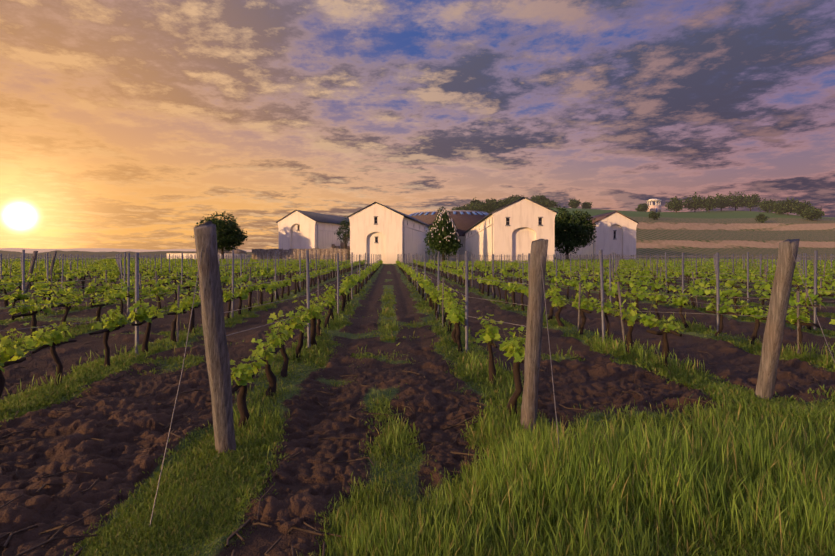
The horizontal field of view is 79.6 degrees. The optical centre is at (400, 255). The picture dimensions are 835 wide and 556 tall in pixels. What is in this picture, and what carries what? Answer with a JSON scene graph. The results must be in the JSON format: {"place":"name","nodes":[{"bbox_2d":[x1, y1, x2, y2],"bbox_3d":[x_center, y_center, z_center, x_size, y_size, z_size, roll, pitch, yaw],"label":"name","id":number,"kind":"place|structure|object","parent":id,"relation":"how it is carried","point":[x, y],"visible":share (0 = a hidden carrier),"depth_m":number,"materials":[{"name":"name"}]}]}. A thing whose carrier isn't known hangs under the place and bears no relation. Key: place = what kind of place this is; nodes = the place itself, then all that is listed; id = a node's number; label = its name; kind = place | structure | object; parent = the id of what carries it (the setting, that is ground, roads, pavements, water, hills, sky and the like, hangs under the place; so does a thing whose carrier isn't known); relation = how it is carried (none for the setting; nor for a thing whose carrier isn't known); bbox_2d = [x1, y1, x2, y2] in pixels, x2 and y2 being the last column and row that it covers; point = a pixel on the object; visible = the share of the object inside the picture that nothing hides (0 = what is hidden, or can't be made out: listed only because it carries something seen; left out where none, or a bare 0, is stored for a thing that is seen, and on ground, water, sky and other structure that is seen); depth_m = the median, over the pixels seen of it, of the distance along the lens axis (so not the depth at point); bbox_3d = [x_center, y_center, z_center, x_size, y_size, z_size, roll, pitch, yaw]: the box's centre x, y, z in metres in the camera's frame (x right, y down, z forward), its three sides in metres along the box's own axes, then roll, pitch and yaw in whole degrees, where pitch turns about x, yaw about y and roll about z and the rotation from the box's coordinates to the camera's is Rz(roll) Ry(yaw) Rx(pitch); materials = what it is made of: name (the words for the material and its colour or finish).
{"place":"outdoors","nodes":[
{"label":"outdoors","id":0,"kind":"place"},
{"bbox_2d":[0,248,251,252],"bbox_3d":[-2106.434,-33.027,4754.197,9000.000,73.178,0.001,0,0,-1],"label":"hills","id":1,"kind":"structure","parent":0,"point":[28,250],"depth_m":4736.39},
{"bbox_2d":[0,284,804,383],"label":"vine shoots","id":2,"kind":"object","parent":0,"point":[519,344],"visible":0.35,"depth_m":7.44,"materials":[{"name":"green plant"}]},
{"bbox_2d":[0,264,834,555],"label":"grass","id":3,"kind":"structure","parent":0,"point":[740,471],"depth_m":3.20,"materials":[{"name":"green plant"}]},
{"bbox_2d":[0,257,834,555],"bbox_3d":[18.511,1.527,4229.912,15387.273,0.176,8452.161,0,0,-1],"label":"ground","id":4,"kind":"structure","parent":0,"point":[131,447],"depth_m":5.50,"materials":[{"name":"soil"}]},
{"bbox_2d":[0,250,251,256],"bbox_3d":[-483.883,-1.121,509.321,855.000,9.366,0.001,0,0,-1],"label":"tree line","id":5,"kind":"object","parent":4,"relation":"on","point":[66,253],"visible":0.23,"depth_m":512.98,"materials":[{"name":"green plant"}]},
{"bbox_2d":[166,246,246,259],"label":"yard huts","id":6,"kind":"object","parent":4,"relation":"on","point":[238,252],"visible":0.35,"depth_m":116.20,"materials":[{"name":"stone"}]},
{"bbox_2d":[191,211,247,258],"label":"round tree","id":7,"kind":"object","parent":4,"relation":"on","point":[229,233],"visible":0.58,"depth_m":101.01,"materials":[{"name":"green plant"}]},
{"bbox_2d":[252,242,349,262],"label":"yard stone wall","id":8,"kind":"structure","parent":4,"relation":"on","point":[341,250],"depth_m":105.54,"materials":[{"name":"brown stone"}]},
{"bbox_2d":[276,210,349,259],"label":"hall","id":9,"kind":"structure","parent":4,"relation":"on","point":[299,229],"depth_m":110.98,"materials":[{"name":"paint"}]},
{"bbox_2d":[334,216,349,248],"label":"sparse tree","id":10,"kind":"object","parent":4,"relation":"on","point":[345,240],"visible":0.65,"depth_m":107.49,"materials":[{"name":"green plant"}]},
{"bbox_2d":[347,202,432,263],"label":"hall","id":11,"kind":"structure","parent":4,"relation":"on","point":[388,234],"depth_m":93.38,"materials":[{"name":"paint"}]},
{"bbox_2d":[0,250,833,356],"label":"steel posts","id":12,"kind":"object","parent":4,"relation":"on","point":[617,258],"visible":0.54,"depth_m":16.95,"materials":[{"name":"grey metal"}]},
{"bbox_2d":[0,282,834,555],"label":"fallen twigs","id":13,"kind":"object","parent":4,"relation":"on","point":[78,552],"visible":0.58,"depth_m":3.57,"materials":[{"name":"brown wood"}]},
{"bbox_2d":[0,257,834,428],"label":"vine","id":14,"kind":"object","parent":4,"relation":"on","point":[487,336],"depth_m":12.78,"materials":[{"name":"green plant"}]},
{"bbox_2d":[5,220,830,452],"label":"wooden posts","id":15,"kind":"object","parent":4,"relation":"on","point":[215,341],"visible":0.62,"depth_m":4.19,"materials":[{"name":"brown wood"}]},
{"bbox_2d":[0,246,834,525],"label":"trellis wires","id":16,"kind":"object","parent":15,"relation":"attached to","point":[798,266],"visible":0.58,"depth_m":7.39,"materials":[{"name":"grey metal"}]},
{"bbox_2d":[423,206,460,261],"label":"flowering tree","id":17,"kind":"object","parent":4,"relation":"on","point":[442,232],"visible":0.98,"depth_m":87.08,"materials":[{"name":"green plant"}]},
{"bbox_2d":[409,210,487,260],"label":"rotunda","id":18,"kind":"structure","parent":4,"relation":"on","point":[465,220],"depth_m":141.21,"materials":[{"name":"paint"}]},
{"bbox_2d":[446,235,464,259],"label":"tree","id":19,"kind":"object","parent":4,"relation":"on","point":[457,242],"visible":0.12,"depth_m":119.71,"materials":[{"name":"green plant"}]},
{"bbox_2d":[464,197,557,263],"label":"hall","id":20,"kind":"structure","parent":4,"relation":"on","point":[512,231],"depth_m":83.08,"materials":[{"name":"paint"}]},
{"bbox_2d":[552,206,596,259],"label":"tree","id":21,"kind":"object","parent":4,"relation":"on","point":[572,231],"visible":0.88,"depth_m":102.35,"materials":[{"name":"green plant"}]},
{"bbox_2d":[555,211,638,259],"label":"hall","id":22,"kind":"structure","parent":4,"relation":"on","point":[616,232],"depth_m":111.17,"materials":[{"name":"paint"}]},
{"bbox_2d":[0,0,834,249],"label":"sky","id":23,"kind":"structure","parent":0,"point":[125,124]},
{"bbox_2d":[548,207,834,259],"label":"hill terrain","id":24,"kind":"structure","parent":0,"point":[721,233],"depth_m":194.46,"materials":[{"name":"green plant"}]},
{"bbox_2d":[452,191,824,222],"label":"hill trees","id":25,"kind":"object","parent":24,"relation":"on","point":[805,210],"visible":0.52,"depth_m":264.36,"materials":[{"name":"green plant"}]},
{"bbox_2d":[646,199,661,211],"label":"hill pavilion","id":26,"kind":"structure","parent":24,"relation":"on","point":[655,208],"depth_m":284.04,"materials":[{"name":"stone"}]}
]}

